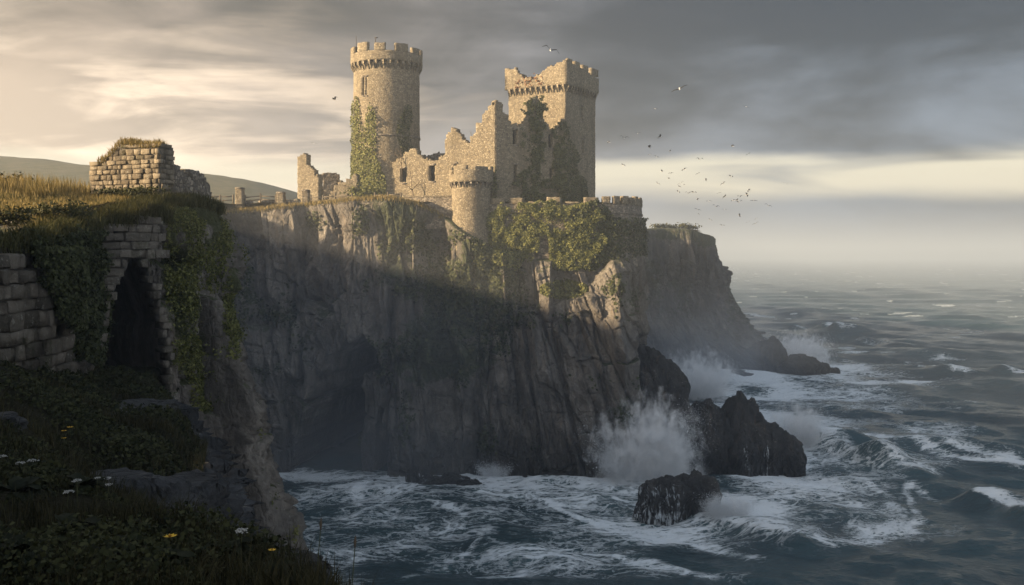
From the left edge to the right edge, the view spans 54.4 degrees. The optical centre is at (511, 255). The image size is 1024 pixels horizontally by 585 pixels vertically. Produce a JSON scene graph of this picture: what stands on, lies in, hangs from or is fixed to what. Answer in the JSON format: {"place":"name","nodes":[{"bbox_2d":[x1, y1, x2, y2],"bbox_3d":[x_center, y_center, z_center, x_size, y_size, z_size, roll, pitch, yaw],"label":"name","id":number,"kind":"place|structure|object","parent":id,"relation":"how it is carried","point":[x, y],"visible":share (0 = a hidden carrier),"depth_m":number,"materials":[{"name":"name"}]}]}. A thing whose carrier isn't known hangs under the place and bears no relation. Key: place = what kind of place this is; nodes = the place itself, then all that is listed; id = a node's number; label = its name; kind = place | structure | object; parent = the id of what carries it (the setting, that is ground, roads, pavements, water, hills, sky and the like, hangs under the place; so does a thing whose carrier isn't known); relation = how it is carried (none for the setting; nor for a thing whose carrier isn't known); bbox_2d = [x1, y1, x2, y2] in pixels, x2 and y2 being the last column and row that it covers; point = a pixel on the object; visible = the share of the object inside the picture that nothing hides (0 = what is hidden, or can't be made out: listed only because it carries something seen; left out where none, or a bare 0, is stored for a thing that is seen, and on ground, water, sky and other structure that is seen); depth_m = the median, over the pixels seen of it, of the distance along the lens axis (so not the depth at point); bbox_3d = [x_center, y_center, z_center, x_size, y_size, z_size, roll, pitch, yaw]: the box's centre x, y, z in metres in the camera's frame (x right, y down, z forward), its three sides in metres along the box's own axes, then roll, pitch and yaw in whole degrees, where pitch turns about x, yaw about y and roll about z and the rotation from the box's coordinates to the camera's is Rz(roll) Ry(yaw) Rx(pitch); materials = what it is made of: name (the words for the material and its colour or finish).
{"place":"outdoors","nodes":[
{"label":"outdoors","id":0,"kind":"place"},
{"bbox_2d":[0,156,297,203],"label":"hill","id":1,"kind":"structure","parent":0,"point":[222,185],"depth_m":360.44,"materials":[{"name":"green plant"}]},
{"bbox_2d":[0,354,302,584],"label":"ground","id":2,"kind":"structure","parent":0,"point":[11,391],"depth_m":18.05,"materials":[{"name":"green plant"}]},
{"bbox_2d":[0,411,28,434],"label":"ledge rock","id":3,"kind":"object","parent":2,"relation":"on","point":[23,422],"visible":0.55,"depth_m":13.95,"materials":[{"name":"grey stone"}]},
{"bbox_2d":[0,533,53,583],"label":"leafy plant","id":4,"kind":"object","parent":2,"relation":"on","point":[19,537],"visible":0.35,"depth_m":6.09,"materials":[{"name":"green plant"}]},
{"bbox_2d":[0,476,55,503],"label":"leafy plant","id":5,"kind":"object","parent":2,"relation":"on","point":[21,482],"visible":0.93,"depth_m":9.52,"materials":[{"name":"green plant"}]},
{"bbox_2d":[0,253,79,375],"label":"retaining wall","id":6,"kind":"structure","parent":2,"relation":"on","point":[34,328],"depth_m":24.64,"materials":[{"name":"grey stone"}]},
{"bbox_2d":[31,246,91,330],"bbox_3d":[-11.681,0.892,26.044,0.612,2.300,2.834,0,0,0],"label":"ivy","id":7,"kind":"object","parent":6,"relation":"attached to","point":[62,266],"visible":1,"depth_m":26.11,"materials":[{"name":"green plant"}]},
{"bbox_2d":[63,490,74,508],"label":"white flower","id":8,"kind":"object","parent":2,"relation":"on","point":[68,491],"visible":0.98,"depth_m":8.88,"materials":[{"name":"white plant"}]},
{"bbox_2d":[39,512,111,537],"bbox_3d":[-3.360,2.085,7.573,0.561,0.197,0.446,0,0,20],"label":"leafy plant","id":9,"kind":"object","parent":2,"relation":"on","point":[92,520],"visible":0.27,"depth_m":7.65,"materials":[{"name":"green plant"}]},
{"bbox_2d":[71,479,81,501],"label":"white flower","id":10,"kind":"object","parent":2,"relation":"on","point":[77,488],"visible":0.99,"depth_m":9.73,"materials":[{"name":"white plant"}]},
{"bbox_2d":[65,473,113,494],"bbox_3d":[-4.500,2.422,10.552,0.495,0.192,0.432,0,0,42],"label":"leafy plant","id":11,"kind":"object","parent":2,"relation":"on","point":[85,482],"visible":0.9,"depth_m":10.52,"materials":[{"name":"green plant"}]},
{"bbox_2d":[107,398,180,415],"bbox_3d":[-9.492,4.017,24.890,2.101,0.566,4.138,0,0,0],"label":"ledge rock","id":12,"kind":"object","parent":2,"relation":"on","point":[146,401],"visible":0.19,"depth_m":25.47,"materials":[{"name":"grey stone"}]},
{"bbox_2d":[90,467,206,521],"bbox_3d":[-6.576,4.222,16.498,2.834,1.132,2.252,0,0,0],"label":"ledge rock","id":13,"kind":"object","parent":2,"relation":"on","point":[164,486],"visible":0.19,"depth_m":16.53,"materials":[{"name":"grey stone"}]},
{"bbox_2d":[136,546,197,573],"bbox_3d":[-2.178,1.943,6.308,0.376,0.151,0.375,0,0,-25],"label":"leafy plant","id":14,"kind":"object","parent":2,"relation":"on","point":[182,554],"visible":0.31,"depth_m":6.26,"materials":[{"name":"green plant"}]},
{"bbox_2d":[164,533,176,546],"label":"yellow flower","id":15,"kind":"object","parent":2,"relation":"on","point":[171,535],"visible":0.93,"depth_m":6.64,"materials":[{"name":"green plant"}]},
{"bbox_2d":[0,443,405,584],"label":"grass","id":16,"kind":"structure","parent":2,"relation":"on","point":[301,578],"depth_m":6.49,"materials":[{"name":"green plant"}]},
{"bbox_2d":[170,469,245,529],"bbox_3d":[-6.045,4.709,17.804,2.225,1.453,3.040,0,0,0],"label":"ledge rock","id":17,"kind":"object","parent":2,"relation":"on","point":[214,486],"visible":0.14,"depth_m":17.93,"materials":[{"name":"grey stone"}]},
{"bbox_2d":[235,528,247,546],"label":"white flower","id":18,"kind":"object","parent":2,"relation":"on","point":[239,530],"visible":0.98,"depth_m":6.70,"materials":[{"name":"white plant"}]},
{"bbox_2d":[263,542,333,582],"bbox_3d":[-2.064,2.552,7.990,1.526,0.326,0.980,0,0,21],"label":"ledge rock","id":19,"kind":"object","parent":2,"relation":"on","point":[314,556],"visible":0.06,"depth_m":8.02,"materials":[{"name":"grey stone"}]},
{"bbox_2d":[316,518,321,581],"bbox_3d":[-1.233,1.977,6.300,0.062,0.628,0.020,0,0,0],"label":"seed head","id":20,"kind":"object","parent":2,"relation":"on","point":[320,524],"visible":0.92,"depth_m":6.30},
{"bbox_2d":[285,526,376,584],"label":"grass","id":21,"kind":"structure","parent":2,"relation":"on","point":[323,570],"depth_m":6.39,"materials":[{"name":"green plant"}]},
{"bbox_2d":[352,535,356,584],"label":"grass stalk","id":22,"kind":"object","parent":2,"relation":"on","point":[355,540],"visible":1,"depth_m":6.00,"materials":[{"name":"brown plant"}]},
{"bbox_2d":[0,202,307,549],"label":"cliff","id":23,"kind":"structure","parent":0,"point":[237,419],"depth_m":42.84,"materials":[{"name":"grey stone"}]},
{"bbox_2d":[0,185,134,230],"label":"grass","id":24,"kind":"structure","parent":23,"relation":"on","point":[91,196],"depth_m":38.83,"materials":[{"name":"green plant"}]},
{"bbox_2d":[18,223,117,368],"bbox_3d":[-14.291,1.653,32.141,2.345,5.354,14.043,0,0,-18],"label":"ivy","id":25,"kind":"object","parent":23,"relation":"attached to","point":[87,346],"visible":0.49,"depth_m":33.33,"materials":[{"name":"green plant"}]},
{"bbox_2d":[95,215,174,395],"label":"tunnel arch","id":26,"kind":"structure","parent":23,"relation":"attached to","point":[147,233],"depth_m":38.00,"materials":[{"name":"grey stone"}]},
{"bbox_2d":[93,194,180,229],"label":"grass","id":27,"kind":"structure","parent":23,"relation":"on","point":[144,208],"depth_m":37.72,"materials":[{"name":"green plant"}]},
{"bbox_2d":[162,205,313,549],"bbox_3d":[-10.540,14.502,45.334,10.336,33.318,16.420,0,0,-13],"label":"ivy","id":28,"kind":"object","parent":23,"relation":"attached to","point":[186,215],"visible":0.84,"depth_m":41.58,"materials":[{"name":"green plant"}]},
{"bbox_2d":[172,396,270,535],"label":"cliff","id":29,"kind":"structure","parent":0,"point":[220,456],"depth_m":28.79,"materials":[{"name":"grey stone"}]},
{"bbox_2d":[0,187,699,232],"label":"ground","id":30,"kind":"structure","parent":0,"point":[228,205],"depth_m":39.91,"materials":[{"name":"green plant"}]},
{"bbox_2d":[0,171,34,181],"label":"shrub","id":31,"kind":"object","parent":30,"relation":"on","point":[15,176],"visible":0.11,"depth_m":43.76,"materials":[{"name":"green plant"}]},
{"bbox_2d":[0,198,48,225],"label":"shrub","id":32,"kind":"object","parent":30,"relation":"on","point":[13,216],"visible":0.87,"depth_m":28.98,"materials":[{"name":"green plant"}]},
{"bbox_2d":[0,170,90,196],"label":"tall grass","id":33,"kind":"structure","parent":30,"relation":"on","point":[37,185],"depth_m":41.21,"materials":[{"name":"plant"}]},
{"bbox_2d":[17,198,110,220],"bbox_3d":[-14.890,-1.512,33.007,2.671,0.778,2.109,0,0,-35],"label":"shrub","id":34,"kind":"object","parent":30,"relation":"on","point":[43,208],"visible":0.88,"depth_m":32.83,"materials":[{"name":"green plant"}]},
{"bbox_2d":[87,185,128,196],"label":"shrub","id":35,"kind":"object","parent":30,"relation":"on","point":[109,191],"visible":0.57,"depth_m":41.80,"materials":[{"name":"green plant"}]},
{"bbox_2d":[0,190,229,255],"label":"grass","id":36,"kind":"structure","parent":30,"relation":"on","point":[13,239],"depth_m":32.58,"materials":[{"name":"green plant"}]},
{"bbox_2d":[89,143,174,210],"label":"stone wall","id":37,"kind":"structure","parent":30,"relation":"on","point":[123,166],"depth_m":42.19,"materials":[{"name":"beige stone"}]},
{"bbox_2d":[96,136,168,163],"bbox_3d":[-16.065,-4.510,42.532,3.665,1.216,1.336,0,0,21],"label":"turf cap","id":38,"kind":"object","parent":37,"relation":"on","point":[130,141],"visible":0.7,"depth_m":42.27,"materials":[{"name":"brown plant"}]},
{"bbox_2d":[112,184,171,196],"bbox_3d":[-15.164,-2.652,40.969,2.392,0.630,1.442,0,0,19],"label":"shrub","id":39,"kind":"object","parent":30,"relation":"on","point":[135,190],"visible":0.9,"depth_m":40.72,"materials":[{"name":"green plant"}]},
{"bbox_2d":[173,164,211,197],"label":"rubble wall","id":40,"kind":"structure","parent":30,"relation":"on","point":[185,180],"depth_m":47.62,"materials":[{"name":"stone"}]},
{"bbox_2d":[212,194,233,204],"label":"wooden fence","id":41,"kind":"object","parent":30,"relation":"on","point":[220,196],"visible":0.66,"depth_m":136.26,"materials":[{"name":"grey wood"}]},
{"bbox_2d":[235,187,244,207],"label":"gate pillar","id":42,"kind":"structure","parent":30,"relation":"on","point":[239,196],"depth_m":135.89,"materials":[{"name":"stone"}]},
{"bbox_2d":[244,193,276,205],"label":"wooden fence","id":43,"kind":"object","parent":30,"relation":"on","point":[245,200],"visible":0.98,"depth_m":136.43,"materials":[{"name":"grey wood"}]},
{"bbox_2d":[246,199,300,205],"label":"rubble bank","id":44,"kind":"structure","parent":30,"relation":"on","point":[288,201],"depth_m":137.49,"materials":[{"name":"stone"}]},
{"bbox_2d":[301,189,309,204],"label":"gate pillar","id":45,"kind":"structure","parent":30,"relation":"on","point":[305,195],"depth_m":135.49,"materials":[{"name":"stone"}]},
{"bbox_2d":[297,153,358,201],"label":"ruined gable","id":46,"kind":"structure","parent":30,"relation":"on","point":[316,184],"depth_m":139.97,"materials":[{"name":"stone"}]},
{"bbox_2d":[310,193,352,201],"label":"wooden fence","id":47,"kind":"object","parent":30,"relation":"on","point":[323,197],"visible":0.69,"depth_m":134.75,"materials":[{"name":"grey wood"}]},
{"bbox_2d":[225,193,448,219],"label":"grass","id":48,"kind":"structure","parent":30,"relation":"on","point":[367,198],"depth_m":131.38,"materials":[{"name":"green plant"}]},
{"bbox_2d":[339,182,383,197],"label":"shrub","id":49,"kind":"object","parent":30,"relation":"on","point":[355,190],"visible":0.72,"depth_m":136.03,"materials":[{"name":"green plant"}]},
{"bbox_2d":[350,37,422,196],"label":"round tower","id":50,"kind":"structure","parent":30,"relation":"on","point":[386,84],"depth_m":138.67,"materials":[{"name":"stone"}]},
{"bbox_2d":[349,96,386,196],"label":"ivy","id":51,"kind":"object","parent":50,"relation":"attached to","point":[365,181],"visible":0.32,"depth_m":138.63,"materials":[{"name":"green plant"}]},
{"bbox_2d":[396,105,412,156],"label":"ivy","id":52,"kind":"object","parent":50,"relation":"attached to","point":[400,125],"visible":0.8,"depth_m":139.20,"materials":[{"name":"green plant"}]},
{"bbox_2d":[374,192,401,197],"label":"wooden fence","id":53,"kind":"object","parent":30,"relation":"on","point":[400,194],"visible":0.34,"depth_m":132.66,"materials":[{"name":"grey wood"}]},
{"bbox_2d":[395,164,419,195],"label":"bare tree","id":54,"kind":"object","parent":30,"relation":"on","point":[411,181],"visible":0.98,"depth_m":135.96,"materials":[{"name":"brown wood"}]},
{"bbox_2d":[402,195,451,228],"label":"curtain wall","id":55,"kind":"structure","parent":30,"relation":"on","point":[442,204],"depth_m":131.40,"materials":[{"name":"stone"}]},
{"bbox_2d":[392,95,564,203],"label":"ruined hall","id":56,"kind":"structure","parent":30,"relation":"on","point":[495,139],"depth_m":134.95,"materials":[{"name":"stone"}]},
{"bbox_2d":[392,148,402,174],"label":"bare tree","id":57,"kind":"object","parent":56,"relation":"on","point":[398,158],"visible":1,"depth_m":137.56,"materials":[{"name":"brown wood"}]},
{"bbox_2d":[400,167,406,183],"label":"window","id":58,"kind":"structure","parent":56,"relation":"in","point":[404,171],"depth_m":138.43,"materials":[{"name":"stone"}]},
{"bbox_2d":[429,163,435,182],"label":"window","id":59,"kind":"structure","parent":56,"relation":"in","point":[432,165],"depth_m":136.82,"materials":[{"name":"stone"}]},
{"bbox_2d":[512,128,517,145],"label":"window","id":60,"kind":"structure","parent":56,"relation":"in","point":[514,129],"depth_m":134.30,"materials":[{"name":"stone"}]},
{"bbox_2d":[486,161,499,197],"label":"sapling","id":61,"kind":"object","parent":30,"relation":"on","point":[494,186],"visible":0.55,"depth_m":131.42,"materials":[{"name":"green plant"}]},
{"bbox_2d":[505,58,598,201],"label":"square tower","id":62,"kind":"structure","parent":30,"relation":"on","point":[569,89],"depth_m":141.62,"materials":[{"name":"stone"}]},
{"bbox_2d":[515,73,543,91],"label":"creeper","id":63,"kind":"object","parent":62,"relation":"attached to","point":[530,81],"visible":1,"depth_m":140.86,"materials":[{"name":"green plant"}]},
{"bbox_2d":[511,95,564,201],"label":"ivy","id":64,"kind":"object","parent":62,"relation":"attached to","point":[537,125],"visible":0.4,"depth_m":135.30,"materials":[{"name":"green plant"}]},
{"bbox_2d":[548,121,566,201],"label":"ivy","id":65,"kind":"object","parent":62,"relation":"attached to","point":[559,163],"visible":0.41,"depth_m":137.43,"materials":[{"name":"green plant"}]},
{"bbox_2d":[565,126,588,201],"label":"ivy","id":66,"kind":"object","parent":62,"relation":"attached to","point":[582,191],"visible":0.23,"depth_m":140.29,"materials":[{"name":"green plant"}]},
{"bbox_2d":[649,223,672,227],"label":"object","id":67,"kind":"object","parent":30,"relation":"on","point":[662,226],"visible":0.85,"depth_m":250.48,"materials":[{"name":"beige stone"}]},
{"bbox_2d":[673,222,701,228],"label":"shrub","id":68,"kind":"object","parent":30,"relation":"on","point":[687,226],"visible":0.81,"depth_m":254.20,"materials":[{"name":"green plant"}]},
{"bbox_2d":[84,198,650,478],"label":"cliff","id":69,"kind":"structure","parent":0,"point":[521,397],"depth_m":129.06,"materials":[{"name":"grey stone"}]},
{"bbox_2d":[276,191,285,205],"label":"gate pillar","id":70,"kind":"structure","parent":69,"relation":"on","point":[281,197],"depth_m":135.98,"materials":[{"name":"stone"}]},
{"bbox_2d":[222,203,644,472],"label":"cliff scrub","id":71,"kind":"object","parent":69,"relation":"on","point":[462,283],"visible":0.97,"depth_m":128.25,"materials":[{"name":"green plant"}]},
{"bbox_2d":[449,165,493,262],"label":"corner turret","id":72,"kind":"object","parent":69,"relation":"on","point":[471,194],"visible":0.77,"depth_m":128.90,"materials":[{"name":"stone"}]},
{"bbox_2d":[490,245,588,298],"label":"cliff scrub","id":73,"kind":"object","parent":69,"relation":"on","point":[567,286],"visible":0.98,"depth_m":128.38,"materials":[{"name":"green plant"}]},
{"bbox_2d":[489,196,642,266],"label":"bastion wall","id":74,"kind":"structure","parent":69,"relation":"on","point":[624,207],"depth_m":130.28,"materials":[{"name":"stone"}]},
{"bbox_2d":[485,199,607,270],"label":"ivy","id":75,"kind":"object","parent":74,"relation":"attached to","point":[563,252],"visible":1,"depth_m":128.98,"materials":[{"name":"green plant"}]},
{"bbox_2d":[573,199,648,271],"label":"ivy","id":76,"kind":"object","parent":74,"relation":"attached to","point":[604,256],"visible":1,"depth_m":129.66,"materials":[{"name":"green plant"}]},
{"bbox_2d":[0,0,1023,258],"label":"sky","id":77,"kind":"structure","parent":0,"point":[868,129],"materials":[{"name":"grey"}]},
{"bbox_2d":[279,259,1023,584],"bbox_3d":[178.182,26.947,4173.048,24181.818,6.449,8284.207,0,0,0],"label":"sea","id":78,"kind":"structure","parent":0,"point":[914,474],"depth_m":118.73,"materials":[{"name":"liquid"}]},
{"bbox_2d":[405,462,498,485],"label":"sea rock","id":79,"kind":"object","parent":78,"relation":"in","point":[414,474],"visible":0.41,"depth_m":122.39,"materials":[{"name":"grey stone"}]},
{"bbox_2d":[474,460,517,479],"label":"sea spray","id":80,"kind":"object","parent":78,"relation":"on","point":[486,472],"visible":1,"depth_m":124.53,"materials":[{"name":"white liquid"}]},
{"bbox_2d":[569,393,724,488],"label":"sea spray","id":81,"kind":"object","parent":78,"relation":"on","point":[660,466],"visible":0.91,"depth_m":121.13,"materials":[{"name":"white liquid"}]},
{"bbox_2d":[623,344,697,472],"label":"rock shoulder","id":82,"kind":"object","parent":78,"relation":"in","point":[664,382],"visible":0.35,"depth_m":127.92},
{"bbox_2d":[632,469,721,525],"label":"sea rock","id":83,"kind":"object","parent":78,"relation":"in","point":[667,500],"visible":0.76,"depth_m":106.16,"materials":[{"name":"grey stone"}]},
{"bbox_2d":[671,354,740,398],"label":"sea spray","id":84,"kind":"object","parent":78,"relation":"on","point":[700,389],"visible":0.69,"depth_m":196.73,"materials":[{"name":"white liquid"}]},
{"bbox_2d":[693,364,753,375],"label":"sea rock","id":85,"kind":"object","parent":78,"relation":"in","point":[740,372],"visible":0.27,"depth_m":229.84,"materials":[{"name":"grey stone"}]},
{"bbox_2d":[695,488,763,523],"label":"sea spray","id":86,"kind":"object","parent":78,"relation":"on","point":[717,508],"visible":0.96,"depth_m":104.43,"materials":[{"name":"white liquid"}]},
{"bbox_2d":[691,390,806,476],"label":"sea rock","id":87,"kind":"object","parent":78,"relation":"in","point":[747,439],"visible":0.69,"depth_m":129.77,"materials":[{"name":"grey stone"}]},
{"bbox_2d":[746,335,839,375],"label":"sea rock","id":88,"kind":"object","parent":78,"relation":"in","point":[771,351],"visible":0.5,"depth_m":234.79,"materials":[{"name":"grey stone"}]},
{"bbox_2d":[764,402,834,449],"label":"sea spray","id":89,"kind":"object","parent":78,"relation":"on","point":[804,438],"visible":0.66,"depth_m":144.07,"materials":[{"name":"white liquid"}]},
{"bbox_2d":[782,331,843,362],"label":"sea spray","id":90,"kind":"object","parent":78,"relation":"on","point":[813,352],"visible":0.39,"depth_m":251.60,"materials":[{"name":"white liquid"}]},
{"bbox_2d":[642,228,788,371],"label":"cliff","id":91,"kind":"structure","parent":0,"point":[694,313],"depth_m":242.46,"materials":[{"name":"grey stone"}]}
]}

